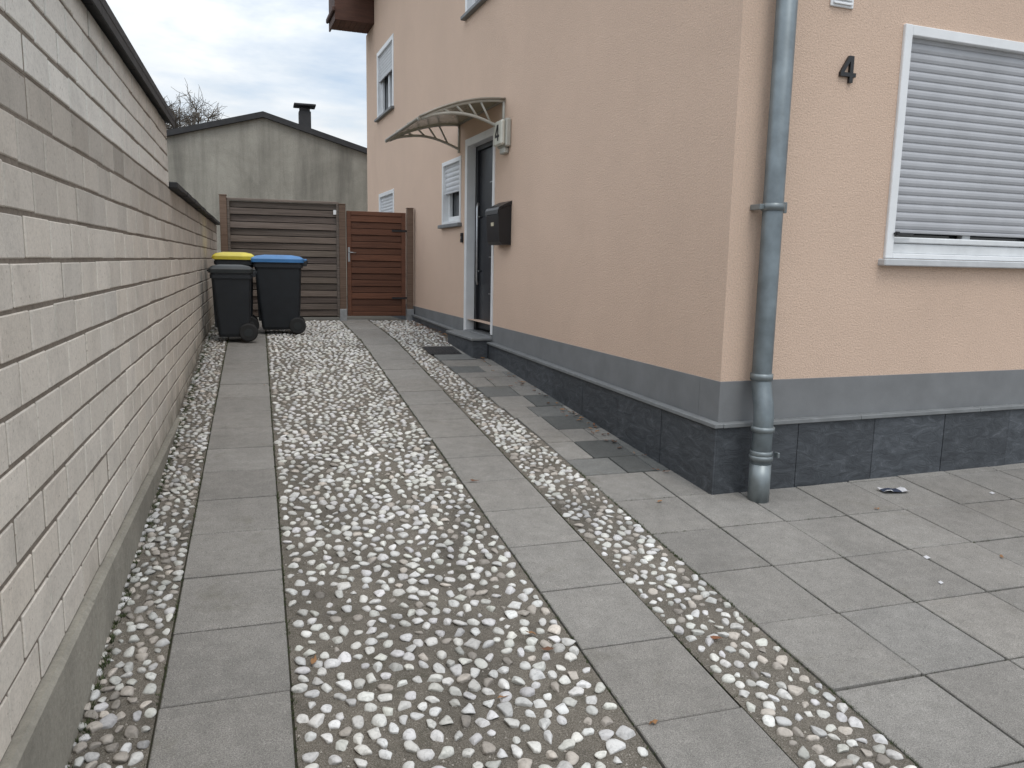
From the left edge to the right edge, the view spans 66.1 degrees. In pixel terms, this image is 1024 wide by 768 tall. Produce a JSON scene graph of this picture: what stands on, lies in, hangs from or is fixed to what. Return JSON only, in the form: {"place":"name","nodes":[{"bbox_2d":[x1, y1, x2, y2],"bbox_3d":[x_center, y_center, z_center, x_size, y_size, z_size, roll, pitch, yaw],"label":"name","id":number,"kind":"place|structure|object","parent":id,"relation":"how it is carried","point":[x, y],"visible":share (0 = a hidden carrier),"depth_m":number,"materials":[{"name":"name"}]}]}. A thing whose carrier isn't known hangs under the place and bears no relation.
{"place":"outdoors","nodes":[
{"label":"outdoors","id":0,"kind":"place"},
{"bbox_2d":[65,321,228,767],"bbox_3d":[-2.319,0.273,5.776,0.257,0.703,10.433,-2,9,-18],"label":"pebble paving","id":1,"kind":"structure","parent":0,"point":[108,720],"depth_m":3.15,"materials":[{"name":"stone"}]},
{"bbox_2d":[148,320,294,767],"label":"slab path","id":2,"kind":"structure","parent":0,"point":[225,702],"depth_m":3.06,"materials":[{"name":"concrete"}]},
{"bbox_2d":[207,264,257,341],"bbox_3d":[-3.044,-0.888,8.580,0.508,0.821,0.443,-2,9,-20],"label":"wheelie bin","id":3,"kind":"object","parent":2,"relation":"on","point":[231,287],"visible":1,"depth_m":8.41,"materials":[{"name":"black plastic"}]},
{"bbox_2d":[211,252,258,329],"bbox_3d":[-3.286,-1.095,9.372,0.520,0.941,0.528,-2,9,-19],"label":"wheelie bin","id":4,"kind":"object","parent":2,"relation":"on","point":[239,258],"visible":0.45,"depth_m":9.10,"materials":[{"name":"yellow plastic"}]},
{"bbox_2d":[67,322,1023,767],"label":"moss","id":5,"kind":"object","parent":2,"relation":"on","point":[103,676],"visible":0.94,"depth_m":3.47,"materials":[{"name":"green plant"}]},
{"bbox_2d":[106,0,366,147],"label":"sky","id":6,"kind":"structure","parent":0,"point":[244,56],"materials":[{"name":"white"}]},
{"bbox_2d":[196,319,527,502],"bbox_3d":[-1.590,-0.166,7.911,3.220,0.420,7.300,-2,9,-18],"label":"joint bed","id":7,"kind":"object","parent":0,"point":[273,433],"visible":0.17,"depth_m":5.53,"materials":[{"name":"grey sand"}]},
{"bbox_2d":[257,316,487,330],"bbox_3d":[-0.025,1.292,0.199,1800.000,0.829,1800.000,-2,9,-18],"label":"ground","id":8,"kind":"structure","parent":0,"point":[357,318],"depth_m":12.13,"materials":[{"name":"grey concrete"}]},
{"bbox_2d":[0,0,219,767],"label":"garden wall","id":9,"kind":"structure","parent":8,"relation":"on","point":[108,240],"depth_m":2.62,"materials":[{"name":"beige brick"}]},
{"bbox_2d":[164,80,227,129],"bbox_3d":[-15.486,-9.983,38.135,3.322,9.346,4.247,5,10,23],"label":"bare tree","id":10,"kind":"object","parent":8,"relation":"on","point":[193,115],"visible":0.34,"depth_m":37.56,"materials":[{"name":"brown plant"}]},
{"bbox_2d":[166,103,367,290],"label":"building","id":11,"kind":"structure","parent":8,"relation":"on","point":[261,155],"depth_m":18.53,"materials":[{"name":"concrete"}]},
{"bbox_2d":[218,194,413,320],"bbox_3d":[-2.664,-1.714,10.941,2.600,1.692,0.120,-2,9,-18],"label":"fence","id":12,"kind":"object","parent":8,"relation":"on","point":[313,233],"visible":0.73,"depth_m":10.84,"materials":[{"name":"brown wood"}]},
{"bbox_2d":[346,211,406,315],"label":"garden gate","id":13,"kind":"structure","parent":12,"relation":"attached to","point":[376,262],"depth_m":11.16,"materials":[{"name":"red wood"}]},
{"bbox_2d":[326,0,1023,503],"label":"house","id":14,"kind":"structure","parent":8,"relation":"on","point":[756,250],"depth_m":4.96,"materials":[{"name":"beige paint"}]},
{"bbox_2d":[374,33,393,122],"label":"window","id":15,"kind":"structure","parent":14,"relation":"in","point":[385,56],"depth_m":12.92,"materials":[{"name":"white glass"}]},
{"bbox_2d":[379,189,393,211],"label":"window","id":16,"kind":"structure","parent":14,"relation":"in","point":[386,199],"depth_m":13.08,"materials":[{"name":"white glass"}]},
{"bbox_2d":[385,97,505,152],"bbox_3d":[-0.739,-2.706,8.193,0.879,0.342,1.571,-2,9,-20],"label":"door canopy","id":17,"kind":"object","parent":14,"relation":"attached to","point":[458,113],"visible":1,"depth_m":8.05,"materials":[{"name":"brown metal"}]},
{"bbox_2d":[438,155,461,228],"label":"window","id":18,"kind":"structure","parent":14,"relation":"in","point":[451,169],"depth_m":9.61,"materials":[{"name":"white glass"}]},
{"bbox_2d":[460,0,486,20],"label":"window","id":19,"kind":"structure","parent":14,"relation":"in","point":[471,6],"depth_m":8.48,"materials":[{"name":"white glass"}]},
{"bbox_2d":[463,127,495,334],"bbox_3d":[-0.270,-1.608,8.552,0.216,2.140,1.000,-2,9,-20],"label":"door","id":20,"kind":"structure","parent":14,"relation":"in","point":[480,149],"depth_m":8.81,"materials":[{"name":"metal"}]},
{"bbox_2d":[485,201,511,244],"bbox_3d":[-0.138,-1.578,7.721,0.146,0.420,0.380,-2,9,-20],"label":"mailbox","id":21,"kind":"object","parent":14,"relation":"attached to","point":[498,218],"visible":1,"depth_m":7.58,"materials":[{"name":"black metal"}]},
{"bbox_2d":[494,118,510,154],"bbox_3d":[-0.099,-2.388,7.594,0.104,0.320,0.260,-2,9,-20],"label":"wall lamp","id":22,"kind":"object","parent":14,"relation":"attached to","point":[502,135],"visible":1,"depth_m":7.50,"materials":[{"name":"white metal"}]},
{"bbox_2d":[839,56,855,82],"bbox_3d":[1.909,-1.789,4.470,0.110,0.145,0.016,-2,9,-20],"label":"house number","id":23,"kind":"object","parent":14,"relation":"attached to","point":[850,74],"visible":1,"depth_m":4.46,"materials":[{"name":"black metal"}]},
{"bbox_2d":[878,23,1023,268],"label":"window","id":24,"kind":"structure","parent":14,"relation":"in","point":[956,187],"depth_m":4.87,"materials":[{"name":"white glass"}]},
{"bbox_2d":[369,320,449,346],"bbox_3d":[-1.266,-0.682,10.166,0.807,0.086,2.900,-2,9,-18],"label":"sand bed","id":25,"kind":"object","parent":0,"point":[414,342],"visible":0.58,"depth_m":9.68,"materials":[{"name":"grey sand"}]},
{"bbox_2d":[266,320,661,767],"bbox_3d":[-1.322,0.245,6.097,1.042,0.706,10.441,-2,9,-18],"label":"pebble paving","id":26,"kind":"structure","parent":0,"point":[505,708],"depth_m":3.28,"materials":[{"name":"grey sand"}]},
{"bbox_2d":[251,255,307,333],"bbox_3d":[-2.774,-1.076,9.402,0.657,0.921,0.549,-1,9,-16],"label":"wheelie bin","id":27,"kind":"object","parent":26,"relation":"on","point":[278,282],"visible":0.99,"depth_m":9.18,"materials":[{"name":"black plastic"}]},
{"bbox_2d":[104,324,876,767],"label":"grit","id":28,"kind":"object","parent":26,"relation":"on","point":[406,580],"visible":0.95,"depth_m":3.22,"materials":[{"name":"grey stone"}]},
{"bbox_2d":[146,473,925,767],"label":"joint bed","id":29,"kind":"object","parent":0,"point":[292,711],"visible":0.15,"depth_m":2.80,"materials":[{"name":"grey sand"}]},
{"bbox_2d":[422,345,668,475],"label":"side pavement","id":30,"kind":"structure","parent":0,"point":[578,445],"depth_m":5.91,"materials":[{"name":"concrete"}]},
{"bbox_2d":[423,346,461,354],"bbox_3d":[-0.757,-0.365,8.510,0.340,0.045,0.420,-2,9,-18],"label":"drain grate","id":31,"kind":"object","parent":30,"relation":"on","point":[440,350],"visible":1,"depth_m":8.47,"materials":[{"name":"metal"}]},
{"bbox_2d":[341,319,797,767],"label":"slab path","id":32,"kind":"structure","parent":0,"point":[647,667],"depth_m":3.20,"materials":[{"name":"concrete"}]},
{"bbox_2d":[370,320,918,767],"bbox_3d":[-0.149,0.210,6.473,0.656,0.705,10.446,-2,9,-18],"label":"pebble paving","id":33,"kind":"structure","parent":0,"point":[768,713],"depth_m":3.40,"materials":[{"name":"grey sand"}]},
{"bbox_2d":[585,463,1023,767],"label":"forecourt pavement","id":34,"kind":"structure","parent":0,"point":[925,722],"depth_m":3.54,"materials":[{"name":"concrete"}]},
{"bbox_2d":[311,320,1003,724],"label":"fallen leaves","id":35,"kind":"object","parent":34,"relation":"on","point":[313,660],"visible":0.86,"depth_m":5.32,"materials":[{"name":"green plant"}]},
{"bbox_2d":[878,487,907,491],"bbox_3d":[2.295,0.633,4.728,0.171,0.016,0.080,-1,9,-12],"label":"litter wrapper","id":36,"kind":"object","parent":34,"relation":"on","point":[900,489],"visible":1,"depth_m":4.72,"materials":[{"name":"plastic"}]},
{"bbox_2d":[923,492,993,583],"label":"paper scraps","id":37,"kind":"object","parent":34,"relation":"on","point":[927,557],"visible":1,"depth_m":3.81,"materials":[{"name":"white paper"}]}
]}

